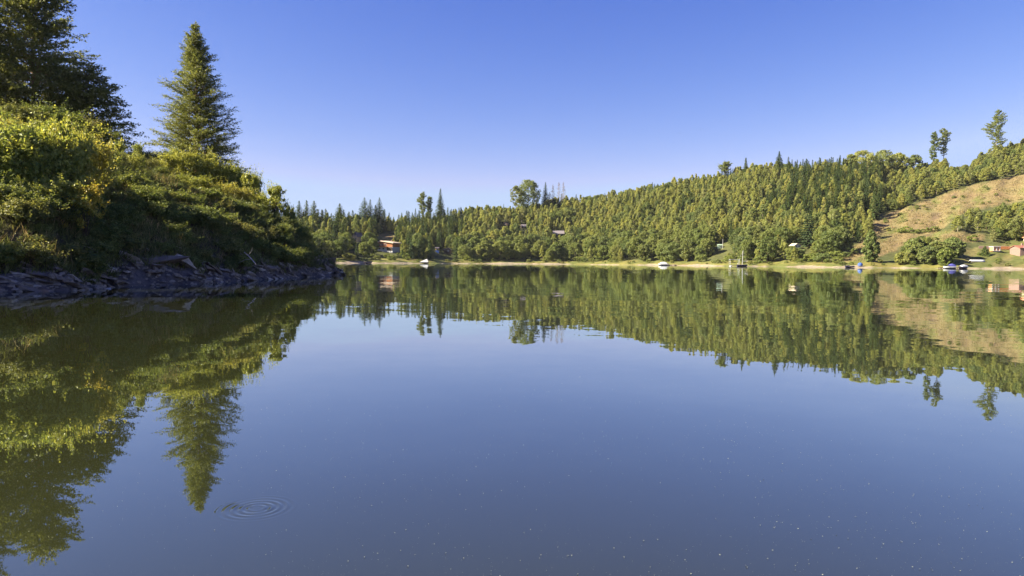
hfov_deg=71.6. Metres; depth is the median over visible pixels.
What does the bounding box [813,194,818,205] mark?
slender tree
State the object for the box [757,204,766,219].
slender tree
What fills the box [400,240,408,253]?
slender tree
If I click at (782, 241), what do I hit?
slender tree
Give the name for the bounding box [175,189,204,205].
bramble
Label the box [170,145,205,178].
shrub
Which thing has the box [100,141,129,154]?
shrub
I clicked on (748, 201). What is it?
slender tree
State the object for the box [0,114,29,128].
shrub
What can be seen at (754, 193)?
slender tree
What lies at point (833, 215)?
slender tree
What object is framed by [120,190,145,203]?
bramble
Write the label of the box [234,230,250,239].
bramble
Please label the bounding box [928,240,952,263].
leafy tree
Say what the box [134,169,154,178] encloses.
shrub
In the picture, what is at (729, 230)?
spruce tree
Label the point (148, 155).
shrub
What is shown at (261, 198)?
shrub
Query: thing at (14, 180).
shrub
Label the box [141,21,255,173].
conifer tree
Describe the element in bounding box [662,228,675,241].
leafy tree
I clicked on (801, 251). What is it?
bush
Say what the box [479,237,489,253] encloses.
leafy tree
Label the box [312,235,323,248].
leafy tree
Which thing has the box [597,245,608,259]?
leafy tree
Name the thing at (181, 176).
shrub
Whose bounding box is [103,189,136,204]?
bramble
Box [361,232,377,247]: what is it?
leafy tree
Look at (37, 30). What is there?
tall tree
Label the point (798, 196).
slender tree
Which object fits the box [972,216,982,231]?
slender tree
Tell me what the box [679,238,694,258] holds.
leafy tree
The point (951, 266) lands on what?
motor boat
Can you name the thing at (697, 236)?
leafy tree
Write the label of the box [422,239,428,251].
leafy tree
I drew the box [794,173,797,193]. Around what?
spruce tree
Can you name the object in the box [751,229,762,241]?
leafy tree
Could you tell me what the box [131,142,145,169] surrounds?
young tree
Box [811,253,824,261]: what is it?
bush
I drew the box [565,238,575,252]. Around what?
leafy tree
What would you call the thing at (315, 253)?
bramble
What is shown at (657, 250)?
leafy tree
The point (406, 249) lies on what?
leafy tree
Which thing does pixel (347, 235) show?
leafy tree
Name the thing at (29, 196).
bramble
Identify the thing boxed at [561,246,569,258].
leafy tree
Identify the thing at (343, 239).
leafy tree
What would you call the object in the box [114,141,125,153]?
young tree
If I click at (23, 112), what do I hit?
shrub
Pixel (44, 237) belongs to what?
bramble
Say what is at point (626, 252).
leafy tree
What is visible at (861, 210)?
slender tree
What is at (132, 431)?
water
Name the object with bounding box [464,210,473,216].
leafy tree
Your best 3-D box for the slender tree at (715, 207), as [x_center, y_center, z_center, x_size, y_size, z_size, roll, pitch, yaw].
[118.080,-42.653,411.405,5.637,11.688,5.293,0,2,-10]
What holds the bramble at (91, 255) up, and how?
on the bank
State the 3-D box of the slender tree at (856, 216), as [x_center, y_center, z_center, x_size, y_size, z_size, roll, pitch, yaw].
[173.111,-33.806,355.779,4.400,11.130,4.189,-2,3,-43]
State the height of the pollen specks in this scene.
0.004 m
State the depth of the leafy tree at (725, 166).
511.67 m
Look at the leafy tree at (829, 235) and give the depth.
309.26 m
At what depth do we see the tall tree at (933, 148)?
479.61 m
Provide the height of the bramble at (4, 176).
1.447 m
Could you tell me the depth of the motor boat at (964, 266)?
260.04 m
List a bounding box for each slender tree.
[308,215,317,227]
[319,221,326,229]
[351,217,361,232]
[357,219,364,232]
[361,221,367,235]
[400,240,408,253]
[481,222,487,236]
[489,231,496,239]
[582,221,588,232]
[594,224,601,233]
[626,220,634,229]
[668,217,675,225]
[672,205,678,215]
[673,220,680,228]
[699,189,706,198]
[703,206,710,219]
[709,224,717,240]
[714,204,720,222]
[715,227,724,242]
[716,209,725,220]
[718,222,725,240]
[723,217,729,231]
[729,209,736,227]
[735,203,741,218]
[746,195,749,205]
[751,189,758,201]
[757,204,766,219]
[772,199,777,213]
[779,239,785,254]
[780,242,788,258]
[783,179,787,190]
[793,193,800,205]
[795,219,802,228]
[808,176,814,186]
[810,188,817,196]
[811,213,818,228]
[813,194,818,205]
[815,220,828,235]
[819,214,829,222]
[820,197,825,212]
[828,210,841,221]
[837,192,845,204]
[839,197,847,210]
[840,213,851,226]
[844,185,848,195]
[845,193,852,204]
[847,207,854,218]
[849,220,855,238]
[854,192,863,204]
[854,210,860,220]
[856,206,866,225]
[860,193,865,207]
[860,224,868,238]
[863,218,873,232]
[951,215,964,231]
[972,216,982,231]
[991,221,1006,234]
[1011,202,1019,215]
[1018,210,1023,219]
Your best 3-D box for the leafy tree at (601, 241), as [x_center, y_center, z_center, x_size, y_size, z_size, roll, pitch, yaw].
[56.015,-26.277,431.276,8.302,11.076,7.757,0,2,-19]
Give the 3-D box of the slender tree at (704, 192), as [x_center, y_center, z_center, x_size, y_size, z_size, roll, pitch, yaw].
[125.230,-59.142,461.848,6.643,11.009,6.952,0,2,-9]
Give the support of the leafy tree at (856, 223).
on the hill
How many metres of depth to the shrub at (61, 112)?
52.77 m
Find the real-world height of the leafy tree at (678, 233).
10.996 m
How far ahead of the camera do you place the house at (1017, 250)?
289.03 m
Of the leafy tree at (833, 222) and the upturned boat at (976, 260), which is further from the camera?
the leafy tree at (833, 222)
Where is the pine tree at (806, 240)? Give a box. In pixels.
[795,209,815,246]
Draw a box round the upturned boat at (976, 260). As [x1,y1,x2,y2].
[969,260,984,261]
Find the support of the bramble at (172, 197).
on the bank
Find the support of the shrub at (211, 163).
on the bank
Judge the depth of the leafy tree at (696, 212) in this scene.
426.15 m
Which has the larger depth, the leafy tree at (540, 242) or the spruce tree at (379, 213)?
the spruce tree at (379, 213)
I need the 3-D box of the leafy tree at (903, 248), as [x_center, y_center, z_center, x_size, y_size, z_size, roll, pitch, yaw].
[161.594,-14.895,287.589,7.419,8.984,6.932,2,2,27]
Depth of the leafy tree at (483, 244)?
406.16 m
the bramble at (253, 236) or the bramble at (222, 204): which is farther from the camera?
the bramble at (222, 204)
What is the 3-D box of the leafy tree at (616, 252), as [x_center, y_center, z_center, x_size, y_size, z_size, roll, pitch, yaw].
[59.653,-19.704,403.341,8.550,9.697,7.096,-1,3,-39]
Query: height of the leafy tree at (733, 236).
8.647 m
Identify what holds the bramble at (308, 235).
on the bank
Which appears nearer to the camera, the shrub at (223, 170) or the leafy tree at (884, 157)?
the shrub at (223, 170)
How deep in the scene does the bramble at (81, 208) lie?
32.75 m
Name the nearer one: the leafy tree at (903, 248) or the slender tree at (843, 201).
the leafy tree at (903, 248)
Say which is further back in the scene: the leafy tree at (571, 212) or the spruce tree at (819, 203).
the leafy tree at (571, 212)
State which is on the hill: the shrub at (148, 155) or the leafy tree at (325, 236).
the leafy tree at (325, 236)
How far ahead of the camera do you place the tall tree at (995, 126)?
467.55 m
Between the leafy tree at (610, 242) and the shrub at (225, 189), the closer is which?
the shrub at (225, 189)
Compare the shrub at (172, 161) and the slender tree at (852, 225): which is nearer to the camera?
the shrub at (172, 161)
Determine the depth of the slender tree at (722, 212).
407.20 m
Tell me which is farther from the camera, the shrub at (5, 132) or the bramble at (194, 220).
the bramble at (194, 220)
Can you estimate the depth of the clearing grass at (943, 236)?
359.80 m
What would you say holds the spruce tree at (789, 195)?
on the hill
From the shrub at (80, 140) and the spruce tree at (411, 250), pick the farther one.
the spruce tree at (411, 250)
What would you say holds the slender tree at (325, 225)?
on the hill
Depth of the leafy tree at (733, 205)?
415.75 m
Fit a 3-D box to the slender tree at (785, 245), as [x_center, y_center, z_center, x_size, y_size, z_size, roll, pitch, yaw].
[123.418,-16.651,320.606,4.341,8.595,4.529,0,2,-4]
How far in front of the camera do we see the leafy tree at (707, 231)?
376.72 m
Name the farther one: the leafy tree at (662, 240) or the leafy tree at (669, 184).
the leafy tree at (669, 184)
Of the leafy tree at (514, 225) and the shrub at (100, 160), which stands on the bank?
the shrub at (100, 160)
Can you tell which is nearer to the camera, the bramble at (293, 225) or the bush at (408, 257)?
the bramble at (293, 225)
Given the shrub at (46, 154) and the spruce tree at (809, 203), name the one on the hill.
the spruce tree at (809, 203)
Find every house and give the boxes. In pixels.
[352,232,362,241]
[377,240,401,252]
[1008,243,1023,255]
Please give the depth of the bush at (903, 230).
342.54 m
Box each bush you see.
[346,254,356,259]
[402,253,410,259]
[695,254,707,261]
[721,256,733,262]
[737,256,745,262]
[752,255,766,262]
[785,247,806,257]
[803,254,812,260]
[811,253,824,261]
[813,253,831,261]
[828,251,844,259]
[832,256,843,263]
[849,248,858,253]
[901,226,912,232]
[929,226,939,230]
[966,235,978,240]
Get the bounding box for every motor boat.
[943,264,955,268]
[959,265,967,268]
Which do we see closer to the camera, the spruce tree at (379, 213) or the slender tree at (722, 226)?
the slender tree at (722, 226)
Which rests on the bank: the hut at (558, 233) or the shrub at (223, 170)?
the shrub at (223, 170)
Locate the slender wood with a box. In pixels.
[314,138,1023,261]
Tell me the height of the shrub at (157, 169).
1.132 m
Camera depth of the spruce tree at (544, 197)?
557.94 m
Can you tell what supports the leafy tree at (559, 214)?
on the hill
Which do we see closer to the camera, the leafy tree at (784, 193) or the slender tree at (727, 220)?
the slender tree at (727, 220)
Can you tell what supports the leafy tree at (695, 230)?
on the hill
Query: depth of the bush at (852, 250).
308.76 m
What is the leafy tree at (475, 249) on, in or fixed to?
on the hill
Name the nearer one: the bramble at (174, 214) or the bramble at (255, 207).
the bramble at (174, 214)
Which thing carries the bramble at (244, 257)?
on the bank
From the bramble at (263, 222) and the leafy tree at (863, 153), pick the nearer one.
the bramble at (263, 222)
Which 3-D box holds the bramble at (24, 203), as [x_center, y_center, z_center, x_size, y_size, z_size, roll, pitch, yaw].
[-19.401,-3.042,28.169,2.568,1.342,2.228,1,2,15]
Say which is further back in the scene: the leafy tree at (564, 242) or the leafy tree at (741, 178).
the leafy tree at (741, 178)
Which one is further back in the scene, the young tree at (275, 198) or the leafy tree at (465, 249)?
the leafy tree at (465, 249)
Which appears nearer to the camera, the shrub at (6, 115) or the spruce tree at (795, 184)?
the shrub at (6, 115)
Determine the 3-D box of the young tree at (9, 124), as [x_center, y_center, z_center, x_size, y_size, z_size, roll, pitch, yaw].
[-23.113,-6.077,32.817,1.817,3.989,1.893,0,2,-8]
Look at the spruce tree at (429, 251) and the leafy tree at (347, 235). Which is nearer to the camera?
the leafy tree at (347, 235)
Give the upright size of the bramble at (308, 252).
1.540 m
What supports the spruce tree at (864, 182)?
on the hill
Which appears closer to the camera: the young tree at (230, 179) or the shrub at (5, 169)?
the shrub at (5, 169)
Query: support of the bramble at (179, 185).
on the bank
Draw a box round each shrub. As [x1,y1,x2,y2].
[0,95,66,125]
[0,104,97,199]
[0,108,85,183]
[0,109,20,121]
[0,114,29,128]
[0,125,53,184]
[0,135,20,174]
[0,172,30,187]
[14,170,97,224]
[15,94,92,131]
[15,176,59,198]
[25,105,118,204]
[27,115,62,130]
[57,175,112,242]
[61,111,109,139]
[72,126,102,140]
[73,124,123,193]
[88,124,132,146]
[95,151,128,172]
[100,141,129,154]
[108,176,123,188]
[114,150,129,162]
[123,149,146,170]
[129,147,158,167]
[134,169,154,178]
[141,156,166,170]
[150,166,169,175]
[151,145,194,171]
[152,150,186,175]
[161,171,191,188]
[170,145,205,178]
[176,177,194,188]
[184,146,222,185]
[186,172,216,188]
[202,159,244,185]
[206,176,246,199]
[217,162,247,186]
[228,182,262,204]
[230,163,266,194]
[247,188,273,212]
[301,223,310,240]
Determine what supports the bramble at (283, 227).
on the bank
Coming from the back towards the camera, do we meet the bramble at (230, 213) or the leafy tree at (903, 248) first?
the leafy tree at (903, 248)
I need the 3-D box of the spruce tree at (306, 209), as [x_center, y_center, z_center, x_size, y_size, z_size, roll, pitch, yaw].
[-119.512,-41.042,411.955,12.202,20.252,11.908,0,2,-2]
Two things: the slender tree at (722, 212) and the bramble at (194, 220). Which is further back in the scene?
the slender tree at (722, 212)
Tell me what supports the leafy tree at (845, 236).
on the hill
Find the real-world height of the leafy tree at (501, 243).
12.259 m
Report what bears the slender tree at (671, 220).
on the hill
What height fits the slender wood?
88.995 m
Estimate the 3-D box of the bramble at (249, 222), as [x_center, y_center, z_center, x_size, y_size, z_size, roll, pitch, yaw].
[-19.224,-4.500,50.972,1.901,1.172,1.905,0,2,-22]
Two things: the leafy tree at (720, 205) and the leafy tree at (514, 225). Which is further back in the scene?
the leafy tree at (514, 225)
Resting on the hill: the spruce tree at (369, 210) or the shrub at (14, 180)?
the spruce tree at (369, 210)
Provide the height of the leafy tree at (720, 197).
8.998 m
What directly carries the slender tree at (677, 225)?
on the hill
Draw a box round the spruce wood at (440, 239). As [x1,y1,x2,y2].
[298,145,1012,259]
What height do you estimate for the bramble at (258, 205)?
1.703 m
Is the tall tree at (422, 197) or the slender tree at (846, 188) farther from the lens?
the tall tree at (422, 197)
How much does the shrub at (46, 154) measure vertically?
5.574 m
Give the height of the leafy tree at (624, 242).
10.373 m
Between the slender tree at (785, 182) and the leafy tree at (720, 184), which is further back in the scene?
the leafy tree at (720, 184)
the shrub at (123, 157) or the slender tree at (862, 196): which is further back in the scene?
the slender tree at (862, 196)
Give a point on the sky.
(344, 102)
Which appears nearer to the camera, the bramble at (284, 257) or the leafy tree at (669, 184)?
the bramble at (284, 257)
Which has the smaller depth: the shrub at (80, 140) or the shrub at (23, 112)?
the shrub at (80, 140)
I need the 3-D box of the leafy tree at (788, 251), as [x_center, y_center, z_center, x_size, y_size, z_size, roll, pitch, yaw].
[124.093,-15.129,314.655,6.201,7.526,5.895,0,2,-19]
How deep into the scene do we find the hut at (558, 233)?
484.34 m
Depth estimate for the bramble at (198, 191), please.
50.47 m
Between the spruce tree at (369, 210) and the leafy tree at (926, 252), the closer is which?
the leafy tree at (926, 252)
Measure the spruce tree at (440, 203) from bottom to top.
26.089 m
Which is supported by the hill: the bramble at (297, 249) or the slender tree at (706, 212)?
the slender tree at (706, 212)
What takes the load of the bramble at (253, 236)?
on the bank
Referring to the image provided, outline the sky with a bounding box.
[1,0,1023,225]
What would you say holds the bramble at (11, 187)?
on the bank
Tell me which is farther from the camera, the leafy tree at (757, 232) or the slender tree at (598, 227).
the slender tree at (598, 227)
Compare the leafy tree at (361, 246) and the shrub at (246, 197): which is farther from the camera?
the leafy tree at (361, 246)
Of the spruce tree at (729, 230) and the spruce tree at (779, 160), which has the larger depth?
the spruce tree at (779, 160)
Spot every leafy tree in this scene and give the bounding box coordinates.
[312,230,329,240]
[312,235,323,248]
[315,232,333,250]
[322,241,337,257]
[329,239,346,256]
[336,236,349,254]
[339,232,355,250]
[358,242,370,256]
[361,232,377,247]
[368,238,378,253]
[404,243,415,254]
[409,238,424,252]
[412,233,425,248]
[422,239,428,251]
[445,234,455,248]
[452,236,467,251]
[457,245,470,258]
[462,234,472,242]
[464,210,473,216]
[467,237,478,246]
[468,247,474,258]
[470,231,480,238]
[473,246,485,256]
[476,240,492,259]
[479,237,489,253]
[491,240,509,259]
[496,237,507,246]
[504,240,514,256]
[510,185,522,206]
[512,223,520,233]
[512,242,526,259]
[514,179,541,207]
[515,235,526,243]
[524,242,531,254]
[526,233,538,250]
[530,244,539,256]
[533,239,548,253]
[534,245,544,257]
[543,237,552,246]
[544,248,553,259]
[549,212,556,223]
[549,242,563,258]
[554,249,562,258]
[557,212,562,223]
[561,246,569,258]
[562,237,573,249]
[565,209,572,221]
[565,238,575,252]
[568,242,581,258]
[576,234,585,248]
[582,239,595,257]
[583,236,597,247]
[592,245,600,257]
[593,232,604,244]
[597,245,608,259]
[598,236,608,249]
[607,238,614,246]
[608,245,617,258]
[610,229,622,238]
[611,245,623,259]
[613,237,627,249]
[617,211,624,218]
[619,240,629,254]
[623,242,635,257]
[624,230,635,238]
[626,237,644,256]
[636,244,649,260]
[637,231,649,239]
[641,202,651,211]
[644,209,653,215]
[646,215,653,221]
[646,236,657,254]
[648,233,659,239]
[649,228,658,234]
[654,244,669,259]
[656,230,666,238]
[657,239,669,246]
[657,243,666,257]
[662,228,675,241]
[663,241,681,260]
[665,182,672,187]
[670,228,684,244]
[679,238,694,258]
[680,229,692,246]
[686,220,696,228]
[688,228,701,239]
[691,232,705,250]
[692,209,701,218]
[695,244,706,258]
[697,224,709,236]
[698,201,704,209]
[699,238,715,256]
[701,196,711,205]
[702,227,716,243]
[713,202,723,212]
[716,182,722,189]
[716,196,726,207]
[718,161,731,172]
[721,179,728,185]
[728,233,739,245]
[731,202,742,212]
[731,235,751,255]
[734,227,745,233]
[737,176,743,183]
[738,226,757,239]
[739,239,753,260]
[745,240,756,257]
[746,215,756,224]
[749,207,758,219]
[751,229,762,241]
[752,225,763,230]
[757,237,778,261]
[758,231,773,242]
[764,227,782,236]
[774,227,795,246]
[775,239,780,256]
[777,190,785,197]
[778,204,788,211]
[785,209,797,221]
[785,246,798,261]
[791,226,801,241]
[812,225,831,239]
[812,237,833,253]
[817,211,825,221]
[820,231,843,252]
[827,226,847,247]
[830,219,840,227]
[833,228,854,251]
[844,154,858,167]
[846,150,878,166]
[850,221,861,233]
[861,230,880,261]
[873,150,896,169]
[888,152,910,171]
[894,251,915,264]
[900,241,913,250]
[904,238,926,261]
[906,155,923,171]
[916,245,938,263]
[924,237,931,245]
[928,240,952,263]
[936,247,955,264]
[943,237,966,257]
[980,211,992,221]
[993,227,1003,238]
[995,205,1007,213]
[1005,218,1023,240]
[1009,225,1023,239]
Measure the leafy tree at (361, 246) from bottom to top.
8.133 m
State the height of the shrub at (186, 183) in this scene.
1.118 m
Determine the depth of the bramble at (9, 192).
28.41 m
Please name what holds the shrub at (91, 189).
on the bank
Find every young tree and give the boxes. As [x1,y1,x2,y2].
[0,114,22,139]
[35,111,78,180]
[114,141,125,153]
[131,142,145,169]
[167,144,183,173]
[199,147,223,175]
[224,160,242,194]
[237,165,263,196]
[263,179,288,216]
[282,202,295,218]
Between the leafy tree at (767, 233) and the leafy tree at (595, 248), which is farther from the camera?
the leafy tree at (595, 248)
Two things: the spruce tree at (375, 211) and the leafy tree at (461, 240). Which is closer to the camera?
the leafy tree at (461, 240)
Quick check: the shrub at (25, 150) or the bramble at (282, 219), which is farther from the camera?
the bramble at (282, 219)
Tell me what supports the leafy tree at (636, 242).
on the hill
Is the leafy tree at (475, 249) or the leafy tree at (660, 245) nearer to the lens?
the leafy tree at (660, 245)
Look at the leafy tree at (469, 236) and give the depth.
426.14 m
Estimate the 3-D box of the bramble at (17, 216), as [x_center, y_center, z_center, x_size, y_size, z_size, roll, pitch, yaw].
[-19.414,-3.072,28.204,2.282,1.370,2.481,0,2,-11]
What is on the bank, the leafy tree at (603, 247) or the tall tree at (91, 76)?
the tall tree at (91, 76)
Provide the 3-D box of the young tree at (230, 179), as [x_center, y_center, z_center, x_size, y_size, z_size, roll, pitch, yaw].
[-24.112,-9.005,61.786,1.912,4.307,2.000,0,2,-18]
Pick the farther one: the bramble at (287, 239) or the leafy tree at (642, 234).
the leafy tree at (642, 234)
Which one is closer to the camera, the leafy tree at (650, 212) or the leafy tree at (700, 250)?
the leafy tree at (700, 250)
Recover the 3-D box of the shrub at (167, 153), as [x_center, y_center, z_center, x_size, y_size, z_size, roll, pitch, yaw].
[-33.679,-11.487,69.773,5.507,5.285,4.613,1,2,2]
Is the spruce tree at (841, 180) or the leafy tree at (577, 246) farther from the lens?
the leafy tree at (577, 246)
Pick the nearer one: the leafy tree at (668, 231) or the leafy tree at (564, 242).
the leafy tree at (668, 231)
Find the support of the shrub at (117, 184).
on the bank
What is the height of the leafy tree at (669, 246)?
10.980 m
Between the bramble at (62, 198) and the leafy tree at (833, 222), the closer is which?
the bramble at (62, 198)
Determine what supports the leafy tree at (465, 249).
on the hill
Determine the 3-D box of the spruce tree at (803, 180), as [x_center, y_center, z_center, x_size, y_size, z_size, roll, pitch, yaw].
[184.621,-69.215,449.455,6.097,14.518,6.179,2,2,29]
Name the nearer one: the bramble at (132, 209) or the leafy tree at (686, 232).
the bramble at (132, 209)
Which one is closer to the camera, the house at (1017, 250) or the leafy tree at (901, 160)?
the house at (1017, 250)
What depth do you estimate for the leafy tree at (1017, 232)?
311.48 m
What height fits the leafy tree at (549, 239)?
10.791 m
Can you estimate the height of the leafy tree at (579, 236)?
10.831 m
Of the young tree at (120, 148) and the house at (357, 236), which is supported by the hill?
the house at (357, 236)
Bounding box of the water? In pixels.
[0,263,1023,575]
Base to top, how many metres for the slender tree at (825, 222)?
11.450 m
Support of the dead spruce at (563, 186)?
on the hill
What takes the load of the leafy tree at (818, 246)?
on the hill
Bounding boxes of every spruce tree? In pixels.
[295,201,303,217]
[302,200,311,218]
[308,201,320,219]
[326,219,332,234]
[332,203,348,223]
[358,198,379,232]
[367,200,376,221]
[367,216,374,232]
[373,205,385,232]
[374,200,387,230]
[396,228,401,241]
[408,236,415,258]
[415,237,422,258]
[426,240,433,259]
[434,188,445,214]
[453,237,458,258]
[539,182,549,206]
[726,219,732,240]
[743,158,747,172]
[775,151,783,170]
[786,187,793,208]
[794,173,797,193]
[799,184,802,201]
[801,168,806,187]
[801,195,808,213]
[806,194,812,212]
[816,193,823,210]
[824,199,828,218]
[825,194,830,213]
[832,184,838,207]
[839,173,844,189]
[852,190,858,210]
[861,176,865,192]
[863,186,868,208]
[869,193,881,219]
[870,192,879,216]
[872,162,877,178]
[876,167,883,182]
[980,246,990,256]
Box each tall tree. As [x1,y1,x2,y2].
[0,0,58,119]
[0,0,140,144]
[32,59,148,155]
[416,192,427,212]
[424,196,432,213]
[928,131,940,164]
[937,128,951,158]
[981,109,1007,148]
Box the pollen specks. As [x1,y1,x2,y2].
[19,335,1020,575]
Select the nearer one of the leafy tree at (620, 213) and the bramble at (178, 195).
the bramble at (178, 195)
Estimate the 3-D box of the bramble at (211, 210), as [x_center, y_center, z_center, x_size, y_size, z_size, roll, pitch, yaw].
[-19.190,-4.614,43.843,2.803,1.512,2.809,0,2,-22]
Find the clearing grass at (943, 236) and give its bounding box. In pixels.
[845,175,1023,261]
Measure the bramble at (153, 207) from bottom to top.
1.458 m
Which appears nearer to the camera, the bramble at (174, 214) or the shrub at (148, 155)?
the bramble at (174, 214)
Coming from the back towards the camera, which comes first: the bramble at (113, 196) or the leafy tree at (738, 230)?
the leafy tree at (738, 230)
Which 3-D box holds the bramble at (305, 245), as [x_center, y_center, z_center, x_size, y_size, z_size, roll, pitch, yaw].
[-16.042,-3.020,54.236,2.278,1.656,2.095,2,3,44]
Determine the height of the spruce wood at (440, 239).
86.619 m
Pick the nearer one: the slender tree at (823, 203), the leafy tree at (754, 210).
the slender tree at (823, 203)
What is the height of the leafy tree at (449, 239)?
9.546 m
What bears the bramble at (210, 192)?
on the bank
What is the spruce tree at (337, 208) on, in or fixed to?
on the hill
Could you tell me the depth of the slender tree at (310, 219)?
386.92 m
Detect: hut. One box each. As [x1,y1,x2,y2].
[443,248,450,253]
[552,231,564,236]
[789,243,801,247]
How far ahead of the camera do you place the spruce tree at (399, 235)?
408.57 m
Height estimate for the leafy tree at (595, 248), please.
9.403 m
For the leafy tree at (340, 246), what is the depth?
331.51 m
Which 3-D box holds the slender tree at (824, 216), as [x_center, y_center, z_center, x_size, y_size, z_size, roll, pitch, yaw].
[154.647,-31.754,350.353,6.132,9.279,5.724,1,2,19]
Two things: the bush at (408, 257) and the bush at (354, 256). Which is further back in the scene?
the bush at (408, 257)
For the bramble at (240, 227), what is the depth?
46.35 m
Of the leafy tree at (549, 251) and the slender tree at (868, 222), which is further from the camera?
the leafy tree at (549, 251)
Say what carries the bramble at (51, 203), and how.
on the bank
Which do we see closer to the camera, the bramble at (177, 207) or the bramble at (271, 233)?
the bramble at (177, 207)
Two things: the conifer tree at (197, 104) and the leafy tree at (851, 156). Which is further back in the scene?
the leafy tree at (851, 156)
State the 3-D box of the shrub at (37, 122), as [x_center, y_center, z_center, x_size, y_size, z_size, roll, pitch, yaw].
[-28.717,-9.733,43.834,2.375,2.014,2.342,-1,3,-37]
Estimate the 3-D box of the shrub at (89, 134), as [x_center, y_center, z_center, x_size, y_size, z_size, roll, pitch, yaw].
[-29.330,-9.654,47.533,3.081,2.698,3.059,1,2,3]
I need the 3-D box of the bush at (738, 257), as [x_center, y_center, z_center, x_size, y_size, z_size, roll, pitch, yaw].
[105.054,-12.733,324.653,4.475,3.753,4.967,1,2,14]
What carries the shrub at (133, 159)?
on the bank
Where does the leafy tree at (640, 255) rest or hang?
on the hill
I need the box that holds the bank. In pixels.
[0,165,345,291]
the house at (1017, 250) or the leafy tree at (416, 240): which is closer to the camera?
the house at (1017, 250)
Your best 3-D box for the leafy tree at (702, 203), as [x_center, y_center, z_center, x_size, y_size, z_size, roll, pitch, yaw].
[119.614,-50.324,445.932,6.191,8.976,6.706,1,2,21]
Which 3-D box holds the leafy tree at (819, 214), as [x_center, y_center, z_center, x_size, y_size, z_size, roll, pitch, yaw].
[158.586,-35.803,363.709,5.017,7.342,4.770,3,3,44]
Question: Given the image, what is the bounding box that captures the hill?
[329,155,1023,268]
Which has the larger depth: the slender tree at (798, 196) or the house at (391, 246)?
the slender tree at (798, 196)
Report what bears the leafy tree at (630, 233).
on the hill
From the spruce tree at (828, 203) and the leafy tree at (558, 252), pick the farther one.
the leafy tree at (558, 252)
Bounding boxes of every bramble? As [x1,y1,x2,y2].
[0,168,22,184]
[0,177,41,204]
[0,185,59,208]
[0,186,23,203]
[0,195,55,223]
[0,195,70,223]
[0,236,31,269]
[1,182,21,192]
[1,233,72,264]
[25,220,53,234]
[26,232,60,245]
[37,191,73,220]
[38,193,83,215]
[44,239,98,262]
[48,206,80,222]
[63,247,115,272]
[65,202,102,218]
[85,258,111,272]
[97,199,143,223]
[100,197,146,224]
[102,187,130,201]
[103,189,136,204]
[110,163,160,186]
[110,170,144,188]
[118,180,170,200]
[118,182,172,204]
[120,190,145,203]
[129,198,170,220]
[151,184,175,201]
[151,239,180,253]
[157,206,193,224]
[158,219,190,234]
[159,198,191,208]
[163,203,188,222]
[165,202,190,214]
[166,184,202,205]
[170,182,184,190]
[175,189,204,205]
[180,202,220,226]
[182,217,197,224]
[185,187,204,194]
[187,214,213,226]
[189,252,202,266]
[190,184,228,198]
[191,202,223,219]
[192,193,208,203]
[205,198,234,211]
[218,196,242,203]
[218,210,240,225]
[219,211,240,221]
[223,218,260,235]
[225,251,259,271]
[226,197,253,210]
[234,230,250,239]
[237,219,257,227]
[239,213,259,222]
[241,202,258,212]
[243,201,258,211]
[245,200,269,211]
[246,238,265,249]
[247,216,274,227]
[248,224,264,236]
[249,232,265,244]
[251,209,270,217]
[255,224,280,240]
[258,237,280,253]
[263,211,275,218]
[265,221,291,235]
[269,246,300,263]
[271,221,295,234]
[271,232,297,247]
[272,215,295,226]
[278,246,296,260]
[285,251,303,262]
[287,218,301,228]
[288,247,308,261]
[291,240,317,251]
[292,220,305,232]
[296,246,321,256]
[297,230,317,241]
[297,246,315,259]
[300,251,316,264]
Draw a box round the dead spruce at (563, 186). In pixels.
[559,182,565,200]
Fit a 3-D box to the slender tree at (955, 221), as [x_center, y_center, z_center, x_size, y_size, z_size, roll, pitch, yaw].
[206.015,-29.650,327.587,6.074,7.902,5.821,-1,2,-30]
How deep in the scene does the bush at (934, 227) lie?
337.30 m
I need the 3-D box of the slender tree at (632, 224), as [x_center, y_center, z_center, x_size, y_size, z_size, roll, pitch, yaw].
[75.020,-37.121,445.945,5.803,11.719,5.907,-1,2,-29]
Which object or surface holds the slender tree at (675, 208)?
on the hill
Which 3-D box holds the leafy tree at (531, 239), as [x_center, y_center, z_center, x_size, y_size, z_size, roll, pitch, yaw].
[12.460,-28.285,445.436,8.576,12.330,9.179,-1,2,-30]
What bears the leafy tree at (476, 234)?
on the hill
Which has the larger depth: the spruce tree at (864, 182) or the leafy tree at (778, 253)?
the spruce tree at (864, 182)
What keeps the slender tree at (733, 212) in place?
on the hill
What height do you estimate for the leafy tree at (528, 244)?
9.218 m
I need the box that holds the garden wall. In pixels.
[979,246,1009,248]
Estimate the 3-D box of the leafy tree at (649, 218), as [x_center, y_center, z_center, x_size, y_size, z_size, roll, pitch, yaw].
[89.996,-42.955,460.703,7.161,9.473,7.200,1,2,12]
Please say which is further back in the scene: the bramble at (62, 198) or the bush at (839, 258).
the bush at (839, 258)
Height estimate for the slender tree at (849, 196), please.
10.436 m
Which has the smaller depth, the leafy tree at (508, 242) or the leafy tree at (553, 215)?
the leafy tree at (508, 242)
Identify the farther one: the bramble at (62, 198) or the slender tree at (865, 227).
the slender tree at (865, 227)
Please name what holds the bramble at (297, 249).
on the bank
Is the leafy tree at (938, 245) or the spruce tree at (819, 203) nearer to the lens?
the leafy tree at (938, 245)
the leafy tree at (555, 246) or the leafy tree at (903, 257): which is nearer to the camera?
the leafy tree at (903, 257)

